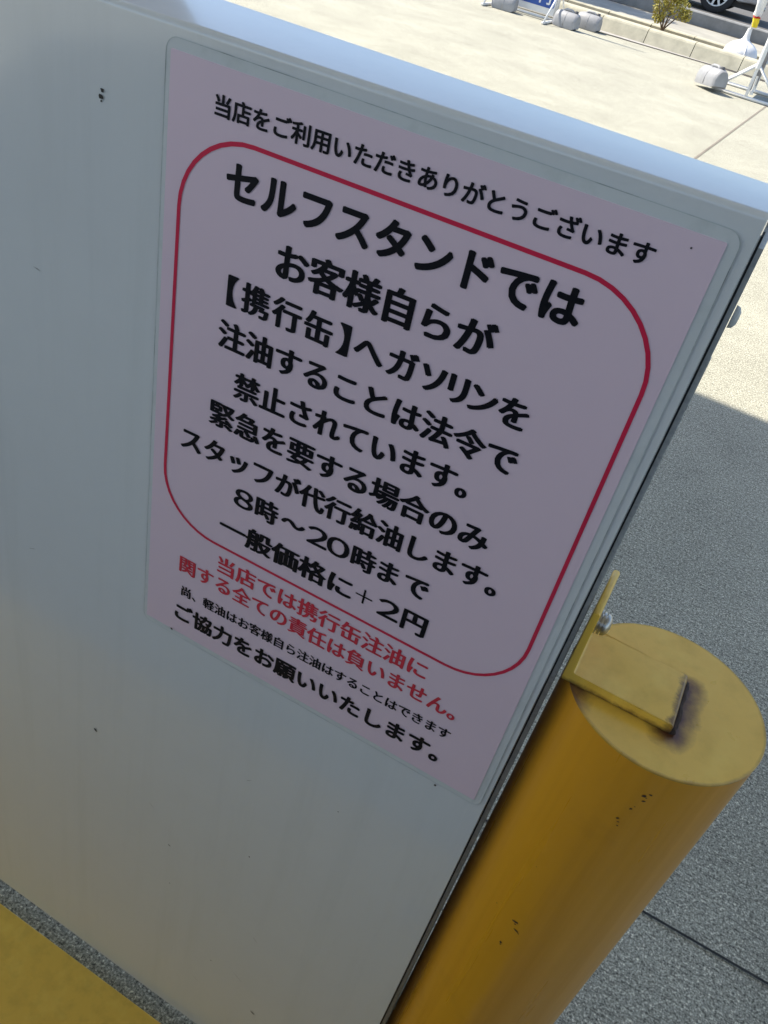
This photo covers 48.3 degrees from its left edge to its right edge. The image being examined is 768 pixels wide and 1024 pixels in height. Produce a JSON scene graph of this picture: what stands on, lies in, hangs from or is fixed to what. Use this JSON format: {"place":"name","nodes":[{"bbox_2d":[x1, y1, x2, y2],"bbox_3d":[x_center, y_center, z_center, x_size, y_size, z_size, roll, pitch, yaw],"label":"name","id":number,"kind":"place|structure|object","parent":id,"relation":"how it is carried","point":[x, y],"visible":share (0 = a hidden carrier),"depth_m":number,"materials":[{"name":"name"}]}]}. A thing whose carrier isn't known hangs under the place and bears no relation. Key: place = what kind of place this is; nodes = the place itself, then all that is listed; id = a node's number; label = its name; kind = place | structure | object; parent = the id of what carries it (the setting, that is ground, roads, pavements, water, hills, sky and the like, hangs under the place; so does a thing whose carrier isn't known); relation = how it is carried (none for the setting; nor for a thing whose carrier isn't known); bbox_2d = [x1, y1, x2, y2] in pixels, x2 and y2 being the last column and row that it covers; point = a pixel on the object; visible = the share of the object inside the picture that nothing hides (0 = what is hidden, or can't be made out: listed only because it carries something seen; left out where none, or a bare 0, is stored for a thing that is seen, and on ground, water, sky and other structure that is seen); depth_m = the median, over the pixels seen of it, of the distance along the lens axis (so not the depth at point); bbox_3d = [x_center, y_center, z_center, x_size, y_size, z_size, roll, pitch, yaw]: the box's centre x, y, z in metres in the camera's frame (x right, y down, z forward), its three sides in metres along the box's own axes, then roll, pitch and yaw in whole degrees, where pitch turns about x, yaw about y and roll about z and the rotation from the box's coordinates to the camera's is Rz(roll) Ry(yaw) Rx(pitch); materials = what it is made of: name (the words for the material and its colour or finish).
{"place":"outdoors","nodes":[
{"label":"outdoors","id":0,"kind":"place"},
{"bbox_2d":[0,0,767,1023],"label":"forecourt","id":1,"kind":"structure","parent":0,"point":[690,560],"depth_m":2.30,"materials":[{"name":"concrete"}]},
{"bbox_2d":[0,904,160,1023],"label":"kerb guard","id":2,"kind":"object","parent":1,"relation":"on","point":[44,980],"depth_m":1.08,"materials":[{"name":"yellow paint"}]},
{"bbox_2d":[0,0,767,1023],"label":"notice cabinet","id":3,"kind":"object","parent":1,"relation":"on","point":[192,832],"visible":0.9,"depth_m":0.69,"materials":[{"name":"white metal"}]},
{"bbox_2d":[144,36,740,804],"bbox_3d":[-0.022,-0.016,0.531,0.305,0.430,0.002,26,39,15],"label":"laminated notice","id":4,"kind":"object","parent":3,"relation":"attached to","point":[414,384],"visible":1,"depth_m":0.48,"materials":[{"name":"paper"}]},
{"bbox_2d":[491,0,518,11],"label":"water weight","id":5,"kind":"object","parent":1,"relation":"on","point":[508,5],"visible":1,"depth_m":9.65,"materials":[{"name":"white plastic"}]},
{"bbox_2d":[481,0,563,23],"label":"sign stand","id":6,"kind":"object","parent":1,"relation":"on","point":[549,7],"visible":0.79,"depth_m":9.70,"materials":[{"name":"white paint"}]},
{"bbox_2d":[552,8,580,29],"bbox_3d":[2.051,-5.519,9.574,0.272,0.184,0.193,30,40,19],"label":"water weight","id":7,"kind":"object","parent":1,"relation":"on","point":[568,18],"visible":1,"depth_m":9.52,"materials":[{"name":"white plastic"}]},
{"bbox_2d":[386,570,765,1023],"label":"bollard","id":8,"kind":"object","parent":1,"relation":"on","point":[640,759],"visible":1,"depth_m":0.57,"materials":[{"name":"yellow metal"}]},
{"bbox_2d":[579,10,602,31],"bbox_3d":[2.368,-5.663,9.863,0.272,0.184,0.193,28,39,17],"label":"water weight","id":9,"kind":"object","parent":1,"relation":"on","point":[591,21],"visible":0.95,"depth_m":9.81,"materials":[{"name":"white plastic"}]},
{"bbox_2d":[485,819,767,984],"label":"pavement joint","id":10,"kind":"object","parent":1,"relation":"on","point":[704,946],"depth_m":1.33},
{"bbox_2d":[519,7,763,80],"bbox_3d":[4.627,-4.557,9.365,60.003,0.001,0.340,26,39,14],"label":"drain line","id":11,"kind":"object","parent":1,"relation":"on","point":[663,50],"visible":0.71,"depth_m":9.78,"materials":[{"name":"grey concrete"}]},
{"bbox_2d":[694,63,727,88],"bbox_3d":[3.136,-4.163,8.160,0.193,0.184,0.288,-4,37,-23],"label":"water weight","id":12,"kind":"object","parent":1,"relation":"on","point":[714,75],"visible":1,"depth_m":8.09,"materials":[{"name":"white plastic"}]},
{"bbox_2d":[694,106,766,158],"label":"pavement joint","id":13,"kind":"object","parent":1,"relation":"on","point":[709,147],"depth_m":6.62,"materials":[{"name":"grey concrete"}]},
{"bbox_2d":[711,39,767,105],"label":"sign stand","id":14,"kind":"object","parent":1,"relation":"on","point":[759,66],"visible":0.93,"depth_m":8.18,"materials":[{"name":"white paint"}]},
{"bbox_2d":[578,0,763,54],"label":"sidewalk","id":15,"kind":"structure","parent":0,"point":[674,24],"depth_m":11.38,"materials":[{"name":"concrete"}]},
{"bbox_2d":[611,0,763,45],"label":"sidewalk joint","id":16,"kind":"object","parent":15,"relation":"on","point":[688,23],"depth_m":11.79,"materials":[{"name":"grey concrete"}]},
{"bbox_2d":[667,0,767,30],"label":"road","id":17,"kind":"structure","parent":0,"point":[739,15],"depth_m":16.14,"materials":[{"name":"grey asphalt"}]},
{"bbox_2d":[700,0,767,12],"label":"parked car","id":18,"kind":"object","parent":17,"relation":"on","point":[714,6],"visible":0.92,"depth_m":15.40,"materials":[{"name":"black metal"}]},
{"label":"ground","id":19,"kind":"structure","parent":0,"visible":0},
{"bbox_2d":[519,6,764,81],"bbox_3d":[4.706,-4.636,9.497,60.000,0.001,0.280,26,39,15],"label":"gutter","id":20,"kind":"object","parent":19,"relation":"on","point":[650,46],"depth_m":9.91,"materials":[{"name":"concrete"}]},
{"bbox_2d":[561,0,759,59],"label":"kerb","id":21,"kind":"structure","parent":19,"relation":"on","point":[650,24],"depth_m":10.77,"materials":[{"name":"concrete"}]},
{"bbox_2d":[559,1,767,79],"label":"kerb","id":22,"kind":"structure","parent":19,"relation":"on","point":[693,49],"depth_m":9.88,"materials":[{"name":"concrete"}]},
{"bbox_2d":[612,0,767,45],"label":"wall","id":23,"kind":"structure","parent":19,"relation":"on","point":[722,25],"depth_m":11.77,"materials":[{"name":"grey concrete"}]},
{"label":"planting bed","id":24,"kind":"structure","parent":19,"relation":"on","visible":0},
{"bbox_2d":[652,0,692,30],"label":"shrub","id":25,"kind":"object","parent":24,"relation":"on","point":[671,5],"visible":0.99,"depth_m":10.36,"materials":[{"name":"green plant"}]},
{"bbox_2d":[724,0,767,58],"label":"banner stand","id":26,"kind":"object","parent":24,"relation":"on","point":[744,46],"visible":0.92,"depth_m":10.00,"materials":[{"name":"white plastic"}]}
]}

